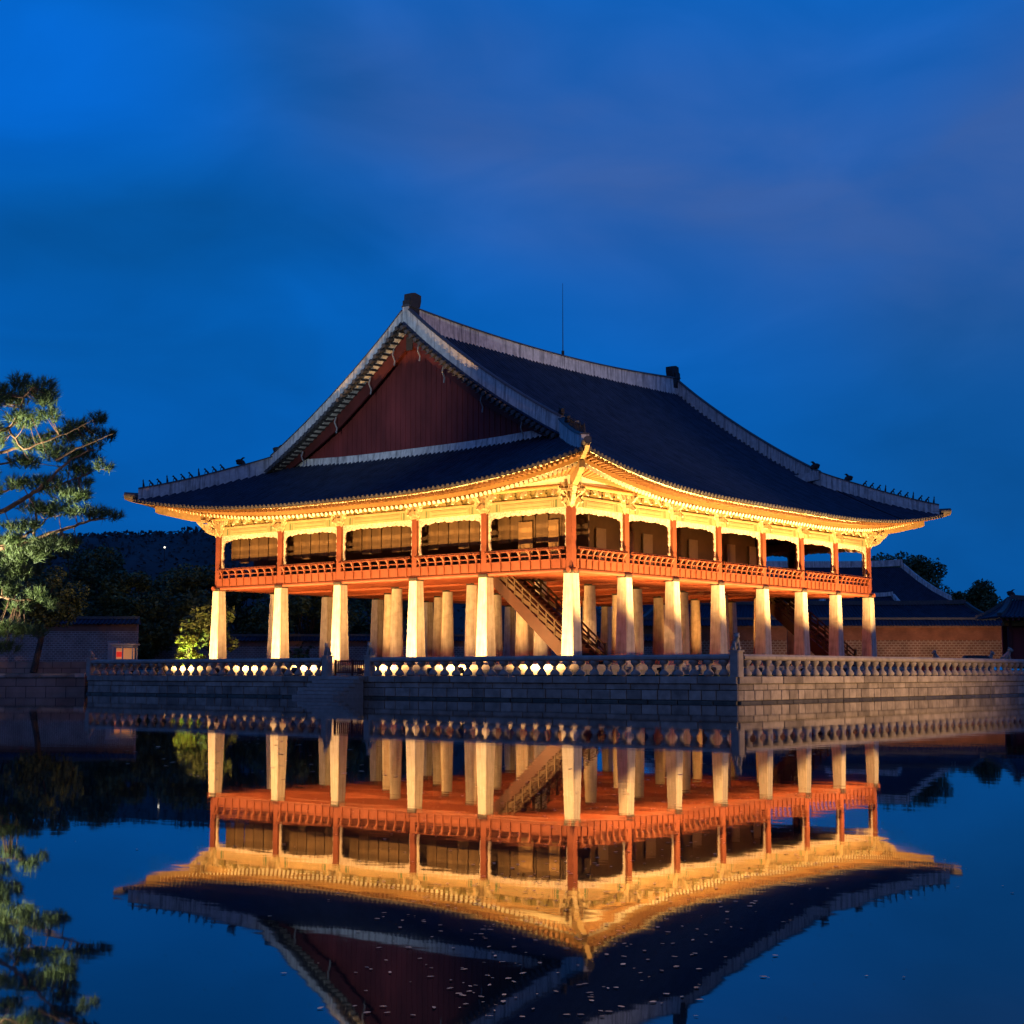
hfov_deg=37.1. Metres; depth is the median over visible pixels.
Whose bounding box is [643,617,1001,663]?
garden wall
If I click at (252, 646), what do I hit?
brick wall
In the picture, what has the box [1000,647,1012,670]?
stone beast
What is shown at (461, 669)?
floodlight
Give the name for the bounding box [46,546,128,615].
broadleaf tree
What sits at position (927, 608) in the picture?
corridor building
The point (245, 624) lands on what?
broadleaf tree
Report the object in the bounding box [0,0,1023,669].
sky
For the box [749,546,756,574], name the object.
pale door leaf
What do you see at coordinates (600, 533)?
pale door leaf
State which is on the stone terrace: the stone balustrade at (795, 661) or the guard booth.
the stone balustrade at (795, 661)
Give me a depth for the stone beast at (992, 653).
121.30 m
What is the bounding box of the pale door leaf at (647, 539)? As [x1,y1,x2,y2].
[642,534,652,564]
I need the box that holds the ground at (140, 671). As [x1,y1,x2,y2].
[123,670,1023,674]
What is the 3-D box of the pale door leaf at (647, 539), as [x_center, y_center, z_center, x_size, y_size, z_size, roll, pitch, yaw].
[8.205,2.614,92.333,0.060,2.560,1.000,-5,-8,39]
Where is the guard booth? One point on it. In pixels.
(125, 651)
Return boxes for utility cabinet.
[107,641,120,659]
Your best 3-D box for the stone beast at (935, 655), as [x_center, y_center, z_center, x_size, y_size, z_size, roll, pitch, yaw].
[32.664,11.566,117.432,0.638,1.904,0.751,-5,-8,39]
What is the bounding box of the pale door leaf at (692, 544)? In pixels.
[688,539,697,569]
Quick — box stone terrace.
[86,675,1023,702]
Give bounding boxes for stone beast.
[932,650,939,671]
[988,651,994,670]
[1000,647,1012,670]
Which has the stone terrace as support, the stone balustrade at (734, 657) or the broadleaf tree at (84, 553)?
the stone balustrade at (734, 657)
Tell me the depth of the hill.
725.27 m
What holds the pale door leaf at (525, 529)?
in the pavilion
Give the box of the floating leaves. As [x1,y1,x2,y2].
[75,710,966,1016]
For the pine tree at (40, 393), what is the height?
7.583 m
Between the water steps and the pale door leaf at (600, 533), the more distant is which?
the pale door leaf at (600, 533)
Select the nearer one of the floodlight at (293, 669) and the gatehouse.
the floodlight at (293, 669)
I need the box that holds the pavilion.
[124,283,951,675]
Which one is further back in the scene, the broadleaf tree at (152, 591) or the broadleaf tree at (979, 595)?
the broadleaf tree at (979, 595)
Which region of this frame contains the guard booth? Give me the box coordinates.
[110,644,139,670]
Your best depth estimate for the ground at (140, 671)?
171.33 m
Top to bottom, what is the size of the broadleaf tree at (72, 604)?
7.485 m
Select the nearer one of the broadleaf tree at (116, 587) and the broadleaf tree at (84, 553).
the broadleaf tree at (116, 587)
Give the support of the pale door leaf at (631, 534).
in the pavilion
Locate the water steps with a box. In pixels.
[292,676,363,698]
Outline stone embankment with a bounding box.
[0,662,118,691]
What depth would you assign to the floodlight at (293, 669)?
77.93 m
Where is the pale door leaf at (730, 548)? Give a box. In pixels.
[726,544,735,572]
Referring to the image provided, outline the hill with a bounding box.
[0,531,600,669]
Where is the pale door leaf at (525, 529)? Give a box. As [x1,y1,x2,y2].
[518,521,532,560]
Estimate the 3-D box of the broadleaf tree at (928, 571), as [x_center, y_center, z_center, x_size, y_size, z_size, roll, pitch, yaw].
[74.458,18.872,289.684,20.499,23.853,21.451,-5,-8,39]
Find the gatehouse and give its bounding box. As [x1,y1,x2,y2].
[975,589,1023,668]
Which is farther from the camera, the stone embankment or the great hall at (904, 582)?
the great hall at (904, 582)
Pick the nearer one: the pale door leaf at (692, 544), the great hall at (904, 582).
the pale door leaf at (692, 544)
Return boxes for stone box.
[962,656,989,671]
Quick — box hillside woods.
[0,526,600,633]
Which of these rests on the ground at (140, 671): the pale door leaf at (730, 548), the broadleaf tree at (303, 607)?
the broadleaf tree at (303, 607)
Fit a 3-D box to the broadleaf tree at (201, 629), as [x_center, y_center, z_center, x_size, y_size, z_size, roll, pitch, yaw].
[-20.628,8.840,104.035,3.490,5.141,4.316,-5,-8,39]
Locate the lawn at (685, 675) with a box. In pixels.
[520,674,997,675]
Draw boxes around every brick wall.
[0,616,140,661]
[140,634,652,668]
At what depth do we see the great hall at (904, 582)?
249.11 m
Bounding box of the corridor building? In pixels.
[643,600,982,671]
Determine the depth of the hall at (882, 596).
189.60 m
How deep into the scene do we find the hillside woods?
744.24 m
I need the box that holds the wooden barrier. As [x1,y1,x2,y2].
[334,660,363,675]
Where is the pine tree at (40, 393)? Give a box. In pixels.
[0,370,126,655]
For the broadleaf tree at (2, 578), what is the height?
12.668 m
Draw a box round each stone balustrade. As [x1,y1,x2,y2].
[86,643,333,675]
[363,633,743,676]
[743,654,1023,675]
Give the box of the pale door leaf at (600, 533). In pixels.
[596,528,605,560]
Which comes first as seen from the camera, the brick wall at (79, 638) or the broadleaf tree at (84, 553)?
the brick wall at (79, 638)
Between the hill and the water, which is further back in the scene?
the hill
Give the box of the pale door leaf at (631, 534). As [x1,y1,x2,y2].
[629,531,633,562]
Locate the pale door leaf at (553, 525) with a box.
[548,519,558,558]
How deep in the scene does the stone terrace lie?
68.76 m
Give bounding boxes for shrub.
[171,634,205,665]
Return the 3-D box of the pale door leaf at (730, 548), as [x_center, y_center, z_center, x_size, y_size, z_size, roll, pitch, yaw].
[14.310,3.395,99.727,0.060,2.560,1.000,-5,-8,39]
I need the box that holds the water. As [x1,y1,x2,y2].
[0,692,1023,1023]
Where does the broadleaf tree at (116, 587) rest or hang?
on the grass bank
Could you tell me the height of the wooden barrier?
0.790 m
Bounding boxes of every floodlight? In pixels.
[291,667,296,675]
[458,667,463,675]
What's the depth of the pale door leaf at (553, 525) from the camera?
82.28 m
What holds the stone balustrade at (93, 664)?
on the stone terrace
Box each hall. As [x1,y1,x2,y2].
[643,559,951,612]
[819,591,899,600]
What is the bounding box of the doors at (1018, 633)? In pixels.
[1012,628,1023,658]
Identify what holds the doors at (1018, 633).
in the gatehouse
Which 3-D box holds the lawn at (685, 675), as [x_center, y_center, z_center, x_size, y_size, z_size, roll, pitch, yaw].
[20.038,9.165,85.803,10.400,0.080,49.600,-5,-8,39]
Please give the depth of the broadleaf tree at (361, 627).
157.79 m
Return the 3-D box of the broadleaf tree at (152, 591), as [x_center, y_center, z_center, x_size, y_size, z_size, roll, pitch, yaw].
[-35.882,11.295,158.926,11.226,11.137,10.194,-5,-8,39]
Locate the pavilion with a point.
(430, 467)
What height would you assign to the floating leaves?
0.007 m
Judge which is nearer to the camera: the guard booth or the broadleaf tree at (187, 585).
the guard booth
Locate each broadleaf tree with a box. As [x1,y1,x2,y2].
[0,541,64,615]
[0,560,6,590]
[5,565,89,672]
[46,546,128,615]
[62,543,152,631]
[79,570,180,672]
[130,567,191,631]
[153,562,238,633]
[178,604,238,654]
[200,575,293,633]
[247,595,361,663]
[348,598,407,633]
[861,550,953,592]
[950,578,1002,611]
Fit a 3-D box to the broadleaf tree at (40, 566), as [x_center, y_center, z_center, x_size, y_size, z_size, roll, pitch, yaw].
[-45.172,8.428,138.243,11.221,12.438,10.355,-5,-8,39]
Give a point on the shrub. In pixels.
(187, 645)

